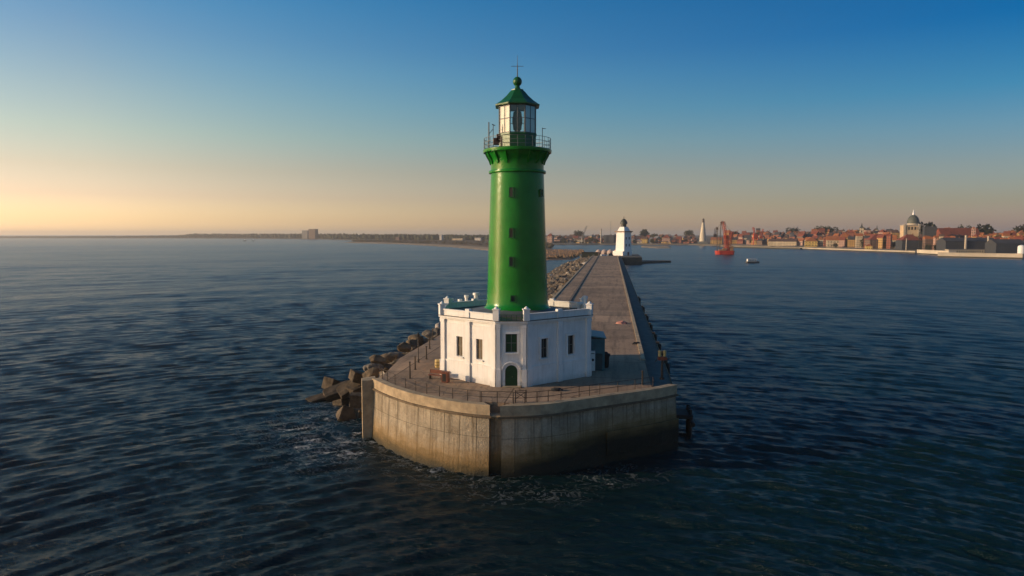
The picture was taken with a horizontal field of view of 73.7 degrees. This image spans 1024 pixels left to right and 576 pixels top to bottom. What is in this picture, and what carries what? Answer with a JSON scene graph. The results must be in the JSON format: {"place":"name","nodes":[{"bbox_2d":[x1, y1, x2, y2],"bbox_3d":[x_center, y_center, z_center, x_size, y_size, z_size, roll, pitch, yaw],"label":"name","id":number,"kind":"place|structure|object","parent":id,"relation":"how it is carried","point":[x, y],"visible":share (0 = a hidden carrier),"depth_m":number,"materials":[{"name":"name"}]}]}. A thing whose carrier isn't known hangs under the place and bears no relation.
{"place":"outdoors","nodes":[
{"label":"outdoors","id":0,"kind":"place"},
{"bbox_2d":[344,242,488,250],"bbox_3d":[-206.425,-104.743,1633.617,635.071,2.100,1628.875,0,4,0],"label":"beach","id":1,"kind":"structure","parent":0,"point":[468,247],"depth_m":1422.99,"materials":[{"name":"sand"}]},
{"bbox_2d":[0,235,1023,575],"bbox_3d":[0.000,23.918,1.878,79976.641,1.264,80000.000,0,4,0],"label":"sea","id":2,"kind":"structure","parent":0,"point":[856,413],"depth_m":85.40,"materials":[{"name":"liquid"}]},
{"bbox_2d":[0,236,390,239],"bbox_3d":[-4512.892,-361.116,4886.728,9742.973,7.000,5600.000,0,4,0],"label":"coast","id":3,"kind":"structure","parent":2,"relation":"in","point":[237,238],"depth_m":3737.20},
{"bbox_2d":[1,233,559,239],"bbox_3d":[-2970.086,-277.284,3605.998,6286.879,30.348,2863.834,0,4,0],"label":"forest","id":4,"kind":"object","parent":3,"relation":"on","point":[363,236],"visible":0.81,"depth_m":3384.49,"materials":[{"name":"green plant"}]},
{"bbox_2d":[302,230,308,238],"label":"apartment block","id":5,"kind":"structure","parent":3,"relation":"on","point":[305,234],"depth_m":3451.75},
{"bbox_2d":[308,229,317,238],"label":"apartment block","id":6,"kind":"structure","parent":3,"relation":"on","point":[313,233],"depth_m":3365.15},
{"bbox_2d":[305,393,325,401],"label":"concrete block","id":7,"kind":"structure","parent":2,"relation":"in","point":[318,397],"depth_m":99.06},
{"bbox_2d":[321,376,340,388],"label":"concrete block","id":8,"kind":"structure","parent":2,"relation":"in","point":[327,382],"depth_m":101.74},
{"bbox_2d":[323,380,348,401],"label":"concrete block","id":9,"kind":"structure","parent":2,"relation":"in","point":[330,394],"depth_m":99.06,"materials":[{"name":"concrete"}]},
{"bbox_2d":[336,405,356,420],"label":"concrete block","id":10,"kind":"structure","parent":2,"relation":"in","point":[344,413],"depth_m":88.56,"materials":[{"name":"concrete"}]},
{"bbox_2d":[354,408,361,417],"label":"concrete block","id":11,"kind":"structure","parent":2,"relation":"in","point":[358,412],"depth_m":88.92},
{"bbox_2d":[354,240,551,248],"bbox_3d":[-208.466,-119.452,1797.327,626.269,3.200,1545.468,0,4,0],"label":"spit","id":12,"kind":"structure","parent":2,"relation":"in","point":[451,241],"depth_m":1690.88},
{"bbox_2d":[352,240,553,247],"bbox_3d":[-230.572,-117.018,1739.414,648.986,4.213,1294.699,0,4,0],"label":"scrub","id":13,"kind":"object","parent":12,"relation":"on","point":[550,245],"visible":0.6,"depth_m":1824.53,"materials":[{"name":"green plant"}]},
{"bbox_2d":[361,256,678,477],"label":"pier","id":14,"kind":"structure","parent":2,"relation":"in","point":[504,437],"depth_m":73.41,"materials":[{"name":"concrete"}]},
{"bbox_2d":[416,333,419,362],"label":"lamp post","id":15,"kind":"object","parent":14,"relation":"on","point":[418,336],"visible":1,"depth_m":90.81,"materials":[{"name":"metal"}]},
{"bbox_2d":[428,369,443,378],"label":"bench","id":16,"kind":"object","parent":14,"relation":"on","point":[437,372],"visible":0.66,"depth_m":80.56,"materials":[{"name":"red paint"}]},
{"bbox_2d":[435,359,439,367],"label":"barrel","id":17,"kind":"object","parent":14,"relation":"on","point":[437,363],"visible":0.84,"depth_m":87.41,"materials":[{"name":"yellow paint"}]},
{"bbox_2d":[441,371,449,382],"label":"cable cabinet","id":18,"kind":"object","parent":14,"relation":"on","point":[445,376],"visible":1,"depth_m":78.42,"materials":[{"name":"metal"}]},
{"bbox_2d":[382,369,512,402],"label":"railing","id":19,"kind":"object","parent":14,"relation":"on","point":[480,396],"visible":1,"depth_m":70.92,"materials":[{"name":"metal"}]},
{"bbox_2d":[438,293,593,387],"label":"lighthouse building","id":20,"kind":"structure","parent":14,"relation":"on","point":[496,346],"depth_m":78.63,"materials":[{"name":"white paint"}]},
{"bbox_2d":[455,336,462,357],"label":"window","id":21,"kind":"structure","parent":20,"relation":"in","point":[459,338],"depth_m":80.35,"materials":[{"name":"white paint"}]},
{"bbox_2d":[474,339,482,361],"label":"window","id":22,"kind":"structure","parent":20,"relation":"in","point":[479,341],"depth_m":78.28,"materials":[{"name":"white paint"}]},
{"bbox_2d":[505,365,516,385],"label":"door","id":23,"kind":"structure","parent":20,"relation":"in","point":[511,371],"depth_m":76.45,"materials":[{"name":"wood"}]},
{"bbox_2d":[503,332,519,353],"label":"window","id":24,"kind":"structure","parent":20,"relation":"in","point":[512,338],"depth_m":76.39,"materials":[{"name":"white paint"}]},
{"bbox_2d":[483,55,551,310],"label":"lighthouse tower","id":25,"kind":"structure","parent":20,"relation":"on","point":[517,158],"depth_m":81.73,"materials":[{"name":"green paint"}]},
{"bbox_2d":[508,187,514,196],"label":"window","id":26,"kind":"structure","parent":25,"relation":"in","point":[511,189],"depth_m":80.94,"materials":[{"name":"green glass"}]},
{"bbox_2d":[508,228,514,237],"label":"window","id":27,"kind":"structure","parent":25,"relation":"in","point":[511,230],"depth_m":81.16,"materials":[{"name":"green glass"}]},
{"bbox_2d":[508,257,514,266],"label":"window","id":28,"kind":"structure","parent":25,"relation":"in","point":[511,259],"depth_m":81.32,"materials":[{"name":"green glass"}]},
{"bbox_2d":[510,295,515,301],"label":"window","id":29,"kind":"structure","parent":25,"relation":"in","point":[512,298],"depth_m":81.48,"materials":[{"name":"black glass"}]},
{"bbox_2d":[539,336,549,359],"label":"window","id":30,"kind":"structure","parent":20,"relation":"in","point":[542,340],"depth_m":78.03,"materials":[{"name":"white glass"}]},
{"bbox_2d":[566,333,576,355],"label":"window","id":31,"kind":"structure","parent":20,"relation":"in","point":[569,337],"depth_m":80.45,"materials":[{"name":"white glass"}]},
{"bbox_2d":[515,390,526,402],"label":"ladder gate","id":32,"kind":"structure","parent":14,"relation":"on","point":[521,395],"depth_m":69.26,"materials":[{"name":"metal"}]},
{"bbox_2d":[513,377,653,403],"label":"railing","id":33,"kind":"object","parent":14,"relation":"on","point":[589,390],"visible":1,"depth_m":71.39,"materials":[{"name":"metal"}]},
{"bbox_2d":[591,351,594,370],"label":"vent cabinet","id":34,"kind":"object","parent":14,"relation":"on","point":[593,359],"visible":0.39,"depth_m":85.18,"materials":[{"name":"metal"}]},
{"bbox_2d":[591,330,605,370],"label":"metal shed","id":35,"kind":"structure","parent":14,"relation":"on","point":[598,338],"depth_m":85.44,"materials":[{"name":"metal"}]},
{"bbox_2d":[595,354,601,369],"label":"door","id":36,"kind":"structure","parent":35,"relation":"in","point":[598,357],"depth_m":85.45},
{"bbox_2d":[605,352,609,367],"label":"waste bin","id":37,"kind":"object","parent":14,"relation":"on","point":[607,355],"visible":0.61,"depth_m":87.28,"materials":[{"name":"black metal"}]},
{"bbox_2d":[655,350,670,379],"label":"signal lamp","id":38,"kind":"object","parent":14,"relation":"on","point":[661,358],"visible":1,"depth_m":80.15,"materials":[{"name":"metal"}]},
{"bbox_2d":[664,360,669,374],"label":"fender","id":39,"kind":"object","parent":14,"relation":"hanging from","point":[667,364],"visible":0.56,"depth_m":94.76,"materials":[{"name":"black rubber"}]},
{"bbox_2d":[546,249,579,259],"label":"gravel spit","id":40,"kind":"structure","parent":2,"relation":"in","point":[563,258],"depth_m":708.63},
{"bbox_2d":[546,249,583,258],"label":"spit rubble","id":41,"kind":"object","parent":40,"relation":"on","point":[573,254],"visible":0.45,"depth_m":734.92,"materials":[{"name":"stone"}]},
{"bbox_2d":[580,254,670,263],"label":"pier root","id":42,"kind":"object","parent":2,"relation":"in","point":[634,259],"visible":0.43,"depth_m":561.67,"materials":[{"name":"concrete"}]},
{"bbox_2d":[613,219,632,255],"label":"white lighthouse","id":43,"kind":"object","parent":42,"relation":"on","point":[623,240],"visible":0.99,"depth_m":597.10,"materials":[{"name":"paint"}]},
{"bbox_2d":[641,246,670,248],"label":"sand bar","id":44,"kind":"object","parent":2,"relation":"in","point":[659,247],"visible":0.88,"depth_m":1248.18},
{"bbox_2d":[676,404,694,437],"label":"fender platform","id":45,"kind":"structure","parent":2,"relation":"in","point":[686,414],"depth_m":80.99,"materials":[{"name":"black rubber"}]},
{"bbox_2d":[715,221,734,254],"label":"crane ship","id":46,"kind":"object","parent":2,"relation":"on","point":[726,250],"visible":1,"depth_m":818.98,"materials":[{"name":"red paint"}]},
{"bbox_2d":[745,257,759,262],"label":"boat","id":47,"kind":"object","parent":2,"relation":"on","point":[754,260],"visible":0.93,"depth_m":575.49,"materials":[{"name":"white paint"}]},
{"bbox_2d":[720,246,801,248],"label":"quay wall","id":48,"kind":"structure","parent":2,"relation":"in","point":[763,247],"depth_m":1155.57,"materials":[{"name":"stone"}]},
{"bbox_2d":[800,247,916,252],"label":"quay wall","id":49,"kind":"structure","parent":2,"relation":"in","point":[895,251],"depth_m":963.46,"materials":[{"name":"stone"}]},
{"bbox_2d":[917,249,955,254],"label":"quay wall","id":50,"kind":"structure","parent":2,"relation":"in","point":[923,251],"depth_m":814.91,"materials":[{"name":"concrete"}]},
{"bbox_2d":[937,252,1023,258],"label":"breakwater","id":51,"kind":"object","parent":2,"relation":"in","point":[982,255],"visible":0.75,"depth_m":700.09,"materials":[{"name":"concrete"}]},
{"bbox_2d":[0,0,1023,234],"label":"sky","id":52,"kind":"structure","parent":0,"point":[118,117],"materials":[{"name":"blue"}]},
{"bbox_2d":[582,252,598,256],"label":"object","id":53,"kind":"structure","parent":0,"point":[585,254],"depth_m":545.36,"materials":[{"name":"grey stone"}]},
{"bbox_2d":[729,237,737,243],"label":"house","id":54,"kind":"structure","parent":0,"point":[734,240],"depth_m":1454.06,"materials":[{"name":"paint"}]},
{"bbox_2d":[737,238,744,243],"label":"house","id":55,"kind":"structure","parent":0,"point":[741,241],"depth_m":1438.27,"materials":[{"name":"paint"}]},
{"bbox_2d":[546,235,1016,253],"bbox_3d":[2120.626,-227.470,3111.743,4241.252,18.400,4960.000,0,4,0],"label":"town ground","id":56,"kind":"structure","parent":0,"point":[708,237],"depth_m":1542.22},
{"bbox_2d":[547,233,553,242],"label":"house","id":57,"kind":"structure","parent":56,"relation":"on","point":[550,237],"depth_m":1633.63,"materials":[{"name":"brick"}]},
{"bbox_2d":[573,230,583,235],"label":"tree","id":58,"kind":"object","parent":56,"relation":"on","point":[578,233],"visible":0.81,"depth_m":1901.13,"materials":[{"name":"green plant"}]},
{"bbox_2d":[604,235,615,242],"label":"office block","id":59,"kind":"structure","parent":56,"relation":"on","point":[609,238],"depth_m":1623.80,"materials":[{"name":"stone"}]},
{"bbox_2d":[642,236,647,242],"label":"house","id":60,"kind":"structure","parent":56,"relation":"on","point":[644,239],"depth_m":1597.13,"materials":[{"name":"brick"}]},
{"bbox_2d":[662,235,670,241],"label":"house","id":61,"kind":"structure","parent":56,"relation":"on","point":[667,238],"depth_m":1583.53,"materials":[{"name":"brick"}]},
{"bbox_2d":[676,236,681,242],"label":"house","id":62,"kind":"structure","parent":56,"relation":"on","point":[678,239],"depth_m":1582.46,"materials":[{"name":"brick"}]},
{"bbox_2d":[684,230,694,235],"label":"tree","id":63,"kind":"object","parent":56,"relation":"on","point":[689,233],"visible":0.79,"depth_m":1841.65,"materials":[{"name":"green plant"}]},
{"bbox_2d":[697,218,707,243],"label":"cone tower","id":64,"kind":"structure","parent":56,"relation":"on","point":[702,239],"depth_m":1520.15,"materials":[{"name":"white metal"}]},
{"bbox_2d":[710,237,722,243],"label":"house","id":65,"kind":"structure","parent":56,"relation":"on","point":[713,240],"depth_m":1479.03,"materials":[{"name":"paint"}]},
{"bbox_2d":[752,227,757,244],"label":"harbour crane","id":66,"kind":"object","parent":56,"relation":"on","point":[755,235],"visible":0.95,"depth_m":1367.93,"materials":[{"name":"red paint"}]},
{"bbox_2d":[757,238,763,244],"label":"house","id":67,"kind":"structure","parent":56,"relation":"on","point":[760,241],"depth_m":1358.03,"materials":[{"name":"paint"}]},
{"bbox_2d":[768,238,796,245],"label":"warehouse","id":68,"kind":"structure","parent":56,"relation":"on","point":[782,242],"depth_m":1258.67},
{"bbox_2d":[785,226,800,232],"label":"tree","id":69,"kind":"object","parent":56,"relation":"on","point":[787,230],"visible":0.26,"depth_m":1520.92,"materials":[{"name":"green plant"}]},
{"bbox_2d":[797,238,804,245],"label":"house","id":70,"kind":"structure","parent":56,"relation":"on","point":[800,241],"depth_m":1246.78,"materials":[{"name":"paint"}]},
{"bbox_2d":[797,232,805,237],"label":"house","id":71,"kind":"structure","parent":56,"relation":"on","point":[801,235],"depth_m":1271.87,"materials":[{"name":"brick"}]},
{"bbox_2d":[805,238,817,246],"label":"waterfront building","id":72,"kind":"structure","parent":56,"relation":"on","point":[810,242],"depth_m":1172.79,"materials":[{"name":"paint"}]},
{"bbox_2d":[817,237,823,245],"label":"house","id":73,"kind":"structure","parent":56,"relation":"on","point":[820,241],"depth_m":1175.11,"materials":[{"name":"paint"}]},
{"bbox_2d":[826,235,839,246],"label":"waterfront building","id":74,"kind":"structure","parent":56,"relation":"on","point":[831,241],"depth_m":1110.20,"materials":[{"name":"paint"}]},
{"bbox_2d":[839,236,845,246],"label":"house","id":75,"kind":"structure","parent":56,"relation":"on","point":[842,241],"depth_m":1097.09,"materials":[{"name":"paint"}]},
{"bbox_2d":[840,232,848,246],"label":"house","id":76,"kind":"structure","parent":56,"relation":"on","point":[846,235],"depth_m":1106.26,"materials":[{"name":"brick"}]},
{"bbox_2d":[847,236,854,246],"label":"house","id":77,"kind":"structure","parent":56,"relation":"on","point":[851,241],"depth_m":1085.43,"materials":[{"name":"paint"}]},
{"bbox_2d":[855,233,862,247],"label":"house","id":78,"kind":"structure","parent":56,"relation":"on","point":[859,236],"depth_m":1056.59,"materials":[{"name":"paint"}]},
{"bbox_2d":[865,234,886,247],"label":"town hall","id":79,"kind":"structure","parent":56,"relation":"on","point":[873,240],"depth_m":1013.16,"materials":[{"name":"paint"}]},
{"bbox_2d":[876,234,885,247],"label":"house","id":80,"kind":"structure","parent":56,"relation":"on","point":[881,239],"depth_m":1007.37,"materials":[{"name":"paint"}]},
{"bbox_2d":[886,233,891,248],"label":"house","id":81,"kind":"structure","parent":56,"relation":"on","point":[888,240],"depth_m":986.16,"materials":[{"name":"paint"}]},
{"bbox_2d":[890,229,898,238],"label":"house","id":82,"kind":"structure","parent":56,"relation":"on","point":[894,232],"depth_m":1110.61,"materials":[{"name":"brick"}]},
{"bbox_2d":[895,234,922,249],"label":"arcade block","id":83,"kind":"structure","parent":56,"relation":"on","point":[912,242],"depth_m":933.34,"materials":[{"name":"stone"}]},
{"bbox_2d":[900,210,920,237],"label":"domed church","id":84,"kind":"structure","parent":56,"relation":"on","point":[913,226],"depth_m":1000.67,"materials":[{"name":"stone"}]},
{"bbox_2d":[916,221,937,236],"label":"tree","id":85,"kind":"object","parent":56,"relation":"on","point":[926,224],"visible":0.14,"depth_m":997.36,"materials":[{"name":"green plant"}]},
{"bbox_2d":[922,236,932,249],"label":"house","id":86,"kind":"structure","parent":56,"relation":"on","point":[927,240],"depth_m":917.63,"materials":[{"name":"brick"}]},
{"bbox_2d":[922,226,936,239],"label":"office block","id":87,"kind":"structure","parent":56,"relation":"on","point":[929,231],"depth_m":919.11,"materials":[{"name":"stone"}]},
{"bbox_2d":[933,236,938,249],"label":"house","id":88,"kind":"structure","parent":56,"relation":"on","point":[935,238],"depth_m":911.88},
{"bbox_2d":[936,227,979,236],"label":"hall","id":89,"kind":"structure","parent":56,"relation":"on","point":[955,231],"depth_m":941.91,"materials":[{"name":"brick"}]},
{"bbox_2d":[936,237,993,249],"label":"warehouse","id":90,"kind":"structure","parent":56,"relation":"on","point":[957,243],"depth_m":827.81,"materials":[{"name":"stone"}]},
{"bbox_2d":[945,249,984,252],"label":"quay shed","id":91,"kind":"structure","parent":56,"relation":"on","point":[970,250],"depth_m":801.09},
{"bbox_2d":[964,235,967,248],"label":"pylon","id":92,"kind":"object","parent":56,"relation":"on","point":[965,244],"visible":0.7,"depth_m":824.38,"materials":[{"name":"stone"}]},
{"bbox_2d":[971,227,975,237],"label":"bell tower","id":93,"kind":"structure","parent":56,"relation":"on","point":[973,230],"depth_m":897.34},
{"bbox_2d":[976,223,995,234],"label":"tree","id":94,"kind":"object","parent":56,"relation":"on","point":[985,229],"visible":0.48,"depth_m":972.70,"materials":[{"name":"green plant"}]},
{"bbox_2d":[985,238,1023,252],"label":"warehouse","id":95,"kind":"structure","parent":56,"relation":"on","point":[1009,245],"depth_m":775.78,"materials":[{"name":"stone"}]},
{"bbox_2d":[1001,233,1009,237],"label":"house","id":96,"kind":"structure","parent":56,"relation":"on","point":[1005,235],"depth_m":864.26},
{"bbox_2d":[1011,224,1023,232],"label":"tree","id":97,"kind":"object","parent":56,"relation":"on","point":[1021,228],"visible":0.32,"depth_m":1060.94,"materials":[{"name":"green plant"}]},
{"bbox_2d":[1017,244,1023,253],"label":"storage tank","id":98,"kind":"object","parent":56,"relation":"on","point":[1020,249],"visible":0.89,"depth_m":741.82,"materials":[{"name":"metal"}]},
{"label":"rubble slope","id":99,"kind":"structure","parent":0,"visible":0},
{"bbox_2d":[361,256,590,417],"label":"rubble","id":100,"kind":"object","parent":99,"relation":"on","point":[562,277],"visible":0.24,"depth_m":315.59,"materials":[{"name":"stone"}]},
{"bbox_2d":[332,398,349,404],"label":"concrete block","id":101,"kind":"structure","parent":100,"relation":"on","point":[341,401],"depth_m":95.94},
{"bbox_2d":[336,380,360,399],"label":"concrete block","id":102,"kind":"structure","parent":101,"relation":"on","point":[343,391],"depth_m":96.37,"materials":[{"name":"concrete"}]},
{"bbox_2d":[348,369,363,383],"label":"concrete block","id":103,"kind":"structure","parent":102,"relation":"on","point":[355,376],"depth_m":95.48,"materials":[{"name":"concrete"}]},
{"bbox_2d":[346,386,361,398],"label":"concrete block","id":104,"kind":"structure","parent":100,"relation":"on","point":[350,389],"depth_m":95.90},
{"bbox_2d":[349,392,361,407],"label":"concrete block","id":105,"kind":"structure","parent":100,"relation":"on","point":[355,399],"depth_m":91.76,"materials":[{"name":"concrete"}]},
{"bbox_2d":[362,367,378,377],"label":"boulder","id":106,"kind":"object","parent":100,"relation":"on","point":[372,371],"visible":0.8,"depth_m":88.69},
{"bbox_2d":[367,363,379,371],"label":"boulder","id":107,"kind":"object","parent":100,"relation":"on","point":[369,366],"visible":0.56,"depth_m":90.65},
{"bbox_2d":[369,354,386,365],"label":"boulder","id":108,"kind":"object","parent":100,"relation":"on","point":[377,359],"visible":0.81,"depth_m":94.67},
{"bbox_2d":[380,353,394,363],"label":"boulder","id":109,"kind":"object","parent":100,"relation":"on","point":[388,357],"visible":0.65,"depth_m":97.55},
{"bbox_2d":[383,364,392,372],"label":"boulder","id":110,"kind":"object","parent":100,"relation":"on","point":[387,367],"visible":0.35,"depth_m":95.25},
{"bbox_2d":[387,352,402,363],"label":"boulder","id":111,"kind":"object","parent":100,"relation":"on","point":[400,355],"visible":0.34,"depth_m":102.27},
{"bbox_2d":[397,342,410,351],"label":"boulder","id":112,"kind":"object","parent":100,"relation":"on","point":[404,347],"visible":1,"depth_m":104.68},
{"bbox_2d":[406,339,420,347],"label":"boulder","id":113,"kind":"object","parent":100,"relation":"on","point":[412,342],"visible":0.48,"depth_m":108.28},
{"bbox_2d":[408,334,423,345],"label":"boulder","id":114,"kind":"object","parent":100,"relation":"on","point":[415,337],"visible":0.55,"depth_m":110.42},
{"bbox_2d":[422,329,435,338],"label":"boulder","id":115,"kind":"object","parent":100,"relation":"on","point":[427,333],"visible":0.86,"depth_m":116.17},
{"bbox_2d":[433,328,439,337],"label":"boulder","id":116,"kind":"object","parent":100,"relation":"on","point":[437,330],"visible":0.4,"depth_m":121.59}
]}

